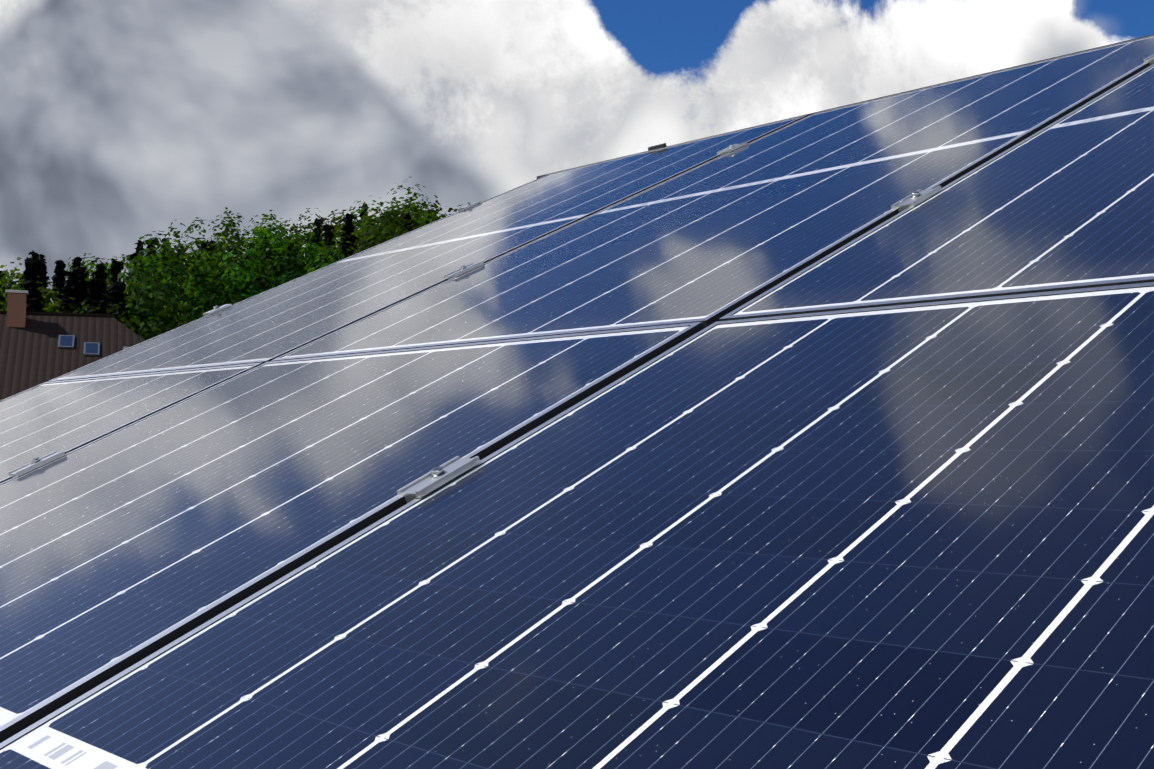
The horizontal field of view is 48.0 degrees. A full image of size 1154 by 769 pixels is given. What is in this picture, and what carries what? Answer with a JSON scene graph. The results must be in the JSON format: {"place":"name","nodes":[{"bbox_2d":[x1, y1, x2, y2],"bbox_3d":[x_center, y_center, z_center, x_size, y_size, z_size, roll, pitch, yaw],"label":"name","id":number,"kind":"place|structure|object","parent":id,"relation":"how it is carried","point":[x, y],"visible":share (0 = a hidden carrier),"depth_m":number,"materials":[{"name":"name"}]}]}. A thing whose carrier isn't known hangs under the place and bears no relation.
{"place":"outdoors","nodes":[
{"label":"outdoors","id":0,"kind":"place"},
{"bbox_2d":[0,0,1153,301],"label":"sky","id":1,"kind":"structure","parent":0,"point":[121,121],"materials":[{"name":"white"}]},
{"bbox_2d":[537,34,1153,178],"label":"roof","id":2,"kind":"structure","parent":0,"point":[538,177],"depth_m":3.59,"materials":[{"name":"grey metal"}]},
{"bbox_2d":[0,362,262,483],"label":"solar panel","id":3,"kind":"object","parent":2,"relation":"on","point":[47,418],"visible":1,"depth_m":2.42,"materials":[{"name":"blue"}]},
{"bbox_2d":[0,322,703,742],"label":"solar panel","id":4,"kind":"object","parent":2,"relation":"on","point":[128,546],"visible":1,"depth_m":1.49,"materials":[{"name":"blue"}]},
{"bbox_2d":[48,115,807,381],"bbox_3d":[-0.320,-0.347,3.282,1.038,0.037,1.760,-3,21,47],"label":"solar panel","id":5,"kind":"object","parent":2,"relation":"on","point":[278,321],"visible":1,"depth_m":3.11,"materials":[{"name":"blue"}]},
{"bbox_2d":[0,282,1153,768],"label":"solar panel","id":6,"kind":"object","parent":2,"relation":"on","point":[912,536],"visible":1,"depth_m":0.88,"materials":[{"name":"blue"}]},
{"bbox_2d":[8,54,1153,502],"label":"clamps","id":7,"kind":"object","parent":2,"relation":"on","point":[438,476],"visible":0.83,"depth_m":1.84,"materials":[{"name":"silver metal"}]},
{"bbox_2d":[271,35,1153,360],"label":"solar panel","id":8,"kind":"object","parent":2,"relation":"on","point":[715,239],"visible":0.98,"depth_m":2.27,"materials":[{"name":"blue"}]},
{"bbox_2d":[719,64,1153,320],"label":"solar panel","id":9,"kind":"object","parent":2,"relation":"on","point":[1065,202],"visible":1,"depth_m":1.55,"materials":[{"name":"blue"}]},
{"bbox_3d":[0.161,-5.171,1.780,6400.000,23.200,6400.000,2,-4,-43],"label":"ground","id":10,"kind":"structure","parent":0,"visible":0},
{"bbox_2d":[0,285,5,310],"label":"conifer tree","id":11,"kind":"object","parent":10,"relation":"on","point":[2,298],"visible":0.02,"depth_m":79.87,"materials":[{"name":"green plant"}]},
{"bbox_2d":[0,280,22,306],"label":"deciduous tree","id":12,"kind":"object","parent":10,"relation":"on","point":[1,302],"visible":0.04,"depth_m":98.61,"materials":[{"name":"green plant"}]},
{"bbox_2d":[0,273,51,310],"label":"deciduous tree","id":13,"kind":"object","parent":10,"relation":"on","point":[20,282],"visible":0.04,"depth_m":98.77,"materials":[{"name":"green plant"}]},
{"bbox_2d":[0,257,52,311],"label":"deciduous tree","id":14,"kind":"object","parent":10,"relation":"on","point":[11,272],"visible":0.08,"depth_m":101.10,"materials":[{"name":"green plant"}]},
{"bbox_2d":[0,271,62,311],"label":"deciduous tree","id":15,"kind":"object","parent":10,"relation":"on","point":[18,287],"visible":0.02,"depth_m":86.02,"materials":[{"name":"green plant"}]},
{"bbox_2d":[20,256,45,311],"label":"conifer tree","id":16,"kind":"object","parent":10,"relation":"on","point":[30,285],"visible":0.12,"depth_m":81.38,"materials":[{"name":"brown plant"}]},
{"bbox_2d":[29,250,37,261],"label":"conifer tree","id":17,"kind":"object","parent":10,"relation":"on","point":[33,254],"visible":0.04,"depth_m":116.92,"materials":[{"name":"green plant"}]},
{"bbox_2d":[0,281,79,312],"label":"deciduous tree","id":18,"kind":"object","parent":10,"relation":"on","point":[55,294],"visible":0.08,"depth_m":85.62,"materials":[{"name":"green plant"}]},
{"bbox_2d":[35,255,48,299],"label":"conifer tree","id":19,"kind":"object","parent":10,"relation":"on","point":[43,277],"visible":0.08,"depth_m":105.59,"materials":[{"name":"green plant"}]},
{"bbox_2d":[37,254,51,300],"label":"conifer tree","id":20,"kind":"object","parent":10,"relation":"on","point":[42,257],"visible":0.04,"depth_m":113.47,"materials":[{"name":"green plant"}]},
{"bbox_2d":[51,259,65,300],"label":"conifer tree","id":21,"kind":"object","parent":10,"relation":"on","point":[58,278],"visible":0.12,"depth_m":103.49,"materials":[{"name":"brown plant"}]},
{"bbox_2d":[58,268,82,312],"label":"conifer tree","id":22,"kind":"object","parent":10,"relation":"on","point":[70,287],"visible":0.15,"depth_m":85.68,"materials":[{"name":"green plant"}]},
{"bbox_2d":[0,290,144,400],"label":"neighbour house","id":23,"kind":"structure","parent":10,"relation":"on","point":[37,348],"depth_m":54.08,"materials":[{"name":"brown tile"}]},
{"bbox_2d":[72,256,82,272],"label":"conifer tree","id":24,"kind":"object","parent":10,"relation":"on","point":[76,262],"visible":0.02,"depth_m":114.50,"materials":[{"name":"green plant"}]},
{"bbox_2d":[76,267,87,312],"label":"conifer tree","id":25,"kind":"object","parent":10,"relation":"on","point":[82,281],"visible":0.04,"depth_m":102.66,"materials":[{"name":"green plant"}]},
{"bbox_2d":[80,277,104,313],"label":"conifer tree","id":26,"kind":"object","parent":10,"relation":"on","point":[95,291],"visible":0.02,"depth_m":85.45,"materials":[{"name":"green plant"}]},
{"bbox_2d":[65,253,124,305],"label":"deciduous tree","id":27,"kind":"object","parent":10,"relation":"on","point":[90,264],"visible":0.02,"depth_m":127.14,"materials":[{"name":"green plant"}]},
{"bbox_2d":[84,263,107,313],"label":"conifer tree","id":28,"kind":"object","parent":10,"relation":"on","point":[100,273],"visible":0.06,"depth_m":100.98,"materials":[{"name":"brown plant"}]},
{"bbox_2d":[65,256,140,322],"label":"deciduous tree","id":29,"kind":"object","parent":10,"relation":"on","point":[107,272],"visible":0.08,"depth_m":103.40,"materials":[{"name":"green plant"}]},
{"bbox_2d":[102,257,128,313],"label":"conifer tree","id":30,"kind":"object","parent":10,"relation":"on","point":[116,267],"visible":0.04,"depth_m":86.19,"materials":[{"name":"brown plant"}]},
{"bbox_2d":[105,254,127,286],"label":"deciduous tree","id":31,"kind":"object","parent":10,"relation":"on","point":[123,266],"depth_m":131.45,"materials":[{"name":"green plant"}]},
{"bbox_2d":[103,274,131,327],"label":"conifer tree","id":32,"kind":"object","parent":10,"relation":"on","point":[118,286],"visible":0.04,"depth_m":83.50,"materials":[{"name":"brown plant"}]},
{"bbox_2d":[126,253,138,318],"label":"conifer tree","id":33,"kind":"object","parent":10,"relation":"on","point":[132,257],"depth_m":108.64,"materials":[{"name":"green plant"}]},
{"bbox_2d":[69,276,210,339],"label":"deciduous tree","id":34,"kind":"object","parent":10,"relation":"on","point":[161,303],"visible":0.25,"depth_m":82.23,"materials":[{"name":"green plant"}]},
{"bbox_2d":[135,240,145,271],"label":"conifer tree","id":35,"kind":"object","parent":10,"relation":"on","point":[139,245],"depth_m":126.53,"materials":[{"name":"green plant"}]},
{"bbox_2d":[142,237,162,320],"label":"conifer tree","id":36,"kind":"object","parent":10,"relation":"on","point":[150,252],"depth_m":109.94,"materials":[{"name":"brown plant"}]},
{"bbox_2d":[157,237,177,315],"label":"conifer tree","id":37,"kind":"object","parent":10,"relation":"on","point":[167,252],"visible":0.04,"depth_m":120.36,"materials":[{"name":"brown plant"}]},
{"bbox_2d":[117,252,220,340],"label":"deciduous tree","id":38,"kind":"object","parent":10,"relation":"on","point":[167,275],"visible":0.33,"depth_m":83.05,"materials":[{"name":"green plant"}]},
{"bbox_2d":[138,239,200,303],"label":"deciduous tree","id":39,"kind":"object","parent":10,"relation":"on","point":[191,244],"visible":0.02,"depth_m":115.42,"materials":[{"name":"green plant"}]},
{"bbox_2d":[122,231,220,334],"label":"deciduous tree","id":40,"kind":"object","parent":10,"relation":"on","point":[155,256],"visible":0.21,"depth_m":92.83,"materials":[{"name":"green plant"}]},
{"bbox_2d":[123,234,225,332],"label":"deciduous tree","id":41,"kind":"object","parent":10,"relation":"on","point":[179,292],"visible":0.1,"depth_m":96.75,"materials":[{"name":"green plant"}]},
{"bbox_2d":[132,240,260,337],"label":"deciduous tree","id":42,"kind":"object","parent":10,"relation":"on","point":[214,259],"visible":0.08,"depth_m":85.37,"materials":[{"name":"green plant"}]},
{"bbox_2d":[157,217,235,302],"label":"deciduous tree","id":43,"kind":"object","parent":10,"relation":"on","point":[189,229],"visible":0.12,"depth_m":125.72,"materials":[{"name":"green plant"}]},
{"bbox_2d":[197,239,212,275],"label":"conifer tree","id":44,"kind":"object","parent":10,"relation":"on","point":[203,245],"depth_m":107.37,"materials":[{"name":"green plant"}]},
{"bbox_2d":[206,235,219,279],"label":"conifer tree","id":45,"kind":"object","parent":10,"relation":"on","point":[210,243],"depth_m":108.87,"materials":[{"name":"green plant"}]},
{"bbox_2d":[177,262,268,327],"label":"deciduous tree","id":46,"kind":"object","parent":10,"relation":"on","point":[248,284],"visible":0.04,"depth_m":86.67,"materials":[{"name":"green plant"}]},
{"bbox_2d":[177,207,268,277],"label":"deciduous tree","id":47,"kind":"object","parent":10,"relation":"on","point":[225,218],"visible":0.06,"depth_m":135.37,"materials":[{"name":"green plant"}]},
{"bbox_2d":[175,231,276,306],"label":"deciduous tree","id":48,"kind":"object","parent":10,"relation":"on","point":[221,250],"visible":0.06,"depth_m":104.98,"materials":[{"name":"green plant"}]},
{"bbox_2d":[185,222,283,319],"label":"deciduous tree","id":49,"kind":"object","parent":10,"relation":"on","point":[234,246],"visible":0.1,"depth_m":103.56,"materials":[{"name":"green plant"}]},
{"bbox_2d":[224,226,276,270],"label":"deciduous tree","id":50,"kind":"object","parent":10,"relation":"on","point":[252,241],"visible":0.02,"depth_m":126.84,"materials":[{"name":"green plant"}]},
{"bbox_2d":[201,238,304,303],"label":"deciduous tree","id":51,"kind":"object","parent":10,"relation":"on","point":[252,254],"visible":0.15,"depth_m":87.93,"materials":[{"name":"green plant"}]},
{"bbox_2d":[218,216,290,270],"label":"deciduous tree","id":52,"kind":"object","parent":10,"relation":"on","point":[265,235],"visible":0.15,"depth_m":130.02,"materials":[{"name":"green plant"}]},
{"bbox_2d":[216,218,323,303],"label":"deciduous tree","id":53,"kind":"object","parent":10,"relation":"on","point":[240,278],"visible":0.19,"depth_m":85.62,"materials":[{"name":"green plant"}]},
{"bbox_2d":[238,210,312,265],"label":"deciduous tree","id":54,"kind":"object","parent":10,"relation":"on","point":[267,216],"visible":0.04,"depth_m":134.97,"materials":[{"name":"green plant"}]},
{"bbox_2d":[248,235,311,274],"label":"deciduous tree","id":55,"kind":"object","parent":10,"relation":"on","point":[297,246],"depth_m":108.16,"materials":[{"name":"green plant"}]},
{"bbox_2d":[251,241,310,289],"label":"deciduous tree","id":56,"kind":"object","parent":10,"relation":"on","point":[291,245],"visible":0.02,"depth_m":89.31,"materials":[{"name":"green plant"}]},
{"bbox_2d":[249,251,328,289],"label":"deciduous tree","id":57,"kind":"object","parent":10,"relation":"on","point":[310,259],"visible":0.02,"depth_m":91.43,"materials":[{"name":"green plant"}]},
{"bbox_2d":[269,225,322,269],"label":"deciduous tree","id":58,"kind":"object","parent":10,"relation":"on","point":[292,240],"visible":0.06,"depth_m":105.56,"materials":[{"name":"green plant"}]},
{"bbox_2d":[269,208,330,245],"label":"deciduous tree","id":59,"kind":"object","parent":10,"relation":"on","point":[311,224],"depth_m":137.87,"materials":[{"name":"green plant"}]},
{"bbox_2d":[258,239,355,289],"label":"deciduous tree","id":60,"kind":"object","parent":10,"relation":"on","point":[281,269],"visible":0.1,"depth_m":85.58,"materials":[{"name":"green plant"}]},
{"bbox_2d":[283,224,337,263],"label":"deciduous tree","id":61,"kind":"object","parent":10,"relation":"on","point":[307,236],"visible":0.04,"depth_m":129.23,"materials":[{"name":"green plant"}]},
{"bbox_2d":[307,216,324,268],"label":"conifer tree","id":62,"kind":"object","parent":10,"relation":"on","point":[318,222],"visible":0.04,"depth_m":111.55,"materials":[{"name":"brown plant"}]},
{"bbox_2d":[278,207,355,257],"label":"deciduous tree","id":63,"kind":"object","parent":10,"relation":"on","point":[296,231],"depth_m":131.81,"materials":[{"name":"green plant"}]},
{"bbox_2d":[317,218,336,265],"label":"conifer tree","id":64,"kind":"object","parent":10,"relation":"on","point":[328,235],"depth_m":104.99,"materials":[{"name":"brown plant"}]},
{"bbox_2d":[298,236,378,273],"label":"deciduous tree","id":65,"kind":"object","parent":10,"relation":"on","point":[344,256],"depth_m":92.08,"materials":[{"name":"green plant"}]},
{"bbox_2d":[333,213,357,260],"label":"conifer tree","id":66,"kind":"object","parent":10,"relation":"on","point":[348,227],"visible":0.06,"depth_m":89.28,"materials":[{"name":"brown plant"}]},
{"bbox_2d":[314,215,391,261],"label":"deciduous tree","id":67,"kind":"object","parent":10,"relation":"on","point":[336,225],"depth_m":105.83,"materials":[{"name":"green plant"}]},
{"bbox_2d":[325,216,400,261],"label":"deciduous tree","id":68,"kind":"object","parent":10,"relation":"on","point":[367,237],"visible":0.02,"depth_m":102.31,"materials":[{"name":"green plant"}]},
{"bbox_2d":[358,201,367,235],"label":"conifer tree","id":69,"kind":"object","parent":10,"relation":"on","point":[362,213],"visible":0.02,"depth_m":127.82,"materials":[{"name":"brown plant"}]},
{"bbox_2d":[335,195,402,260],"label":"deciduous tree","id":70,"kind":"object","parent":10,"relation":"on","point":[359,210],"visible":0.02,"depth_m":120.96,"materials":[{"name":"green plant"}]},
{"bbox_2d":[313,201,443,262],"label":"deciduous tree","id":71,"kind":"object","parent":10,"relation":"on","point":[396,218],"visible":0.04,"depth_m":88.27,"materials":[{"name":"green plant"}]},
{"bbox_2d":[330,207,433,262],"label":"deciduous tree","id":72,"kind":"object","parent":10,"relation":"on","point":[370,234],"depth_m":97.16,"materials":[{"name":"green plant"}]},
{"bbox_2d":[330,177,434,261],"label":"deciduous tree","id":73,"kind":"object","parent":10,"relation":"on","point":[406,199],"visible":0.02,"depth_m":124.22,"materials":[{"name":"green plant"}]},
{"bbox_2d":[338,198,440,257],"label":"deciduous tree","id":74,"kind":"object","parent":10,"relation":"on","point":[419,217],"visible":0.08,"depth_m":102.21,"materials":[{"name":"green plant"}]},
{"bbox_2d":[343,201,435,250],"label":"deciduous tree","id":75,"kind":"object","parent":10,"relation":"on","point":[363,227],"visible":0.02,"depth_m":104.26,"materials":[{"name":"green plant"}]},
{"bbox_2d":[400,211,413,232],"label":"conifer tree","id":76,"kind":"object","parent":10,"relation":"on","point":[409,218],"depth_m":91.73,"materials":[{"name":"green plant"}]},
{"bbox_2d":[375,195,450,224],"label":"deciduous tree","id":77,"kind":"object","parent":10,"relation":"on","point":[437,202],"depth_m":131.20,"materials":[{"name":"green plant"}]},
{"bbox_2d":[411,205,460,224],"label":"deciduous tree","id":78,"kind":"object","parent":10,"relation":"on","point":[435,212],"visible":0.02,"depth_m":93.47,"materials":[{"name":"green plant"}]}
]}

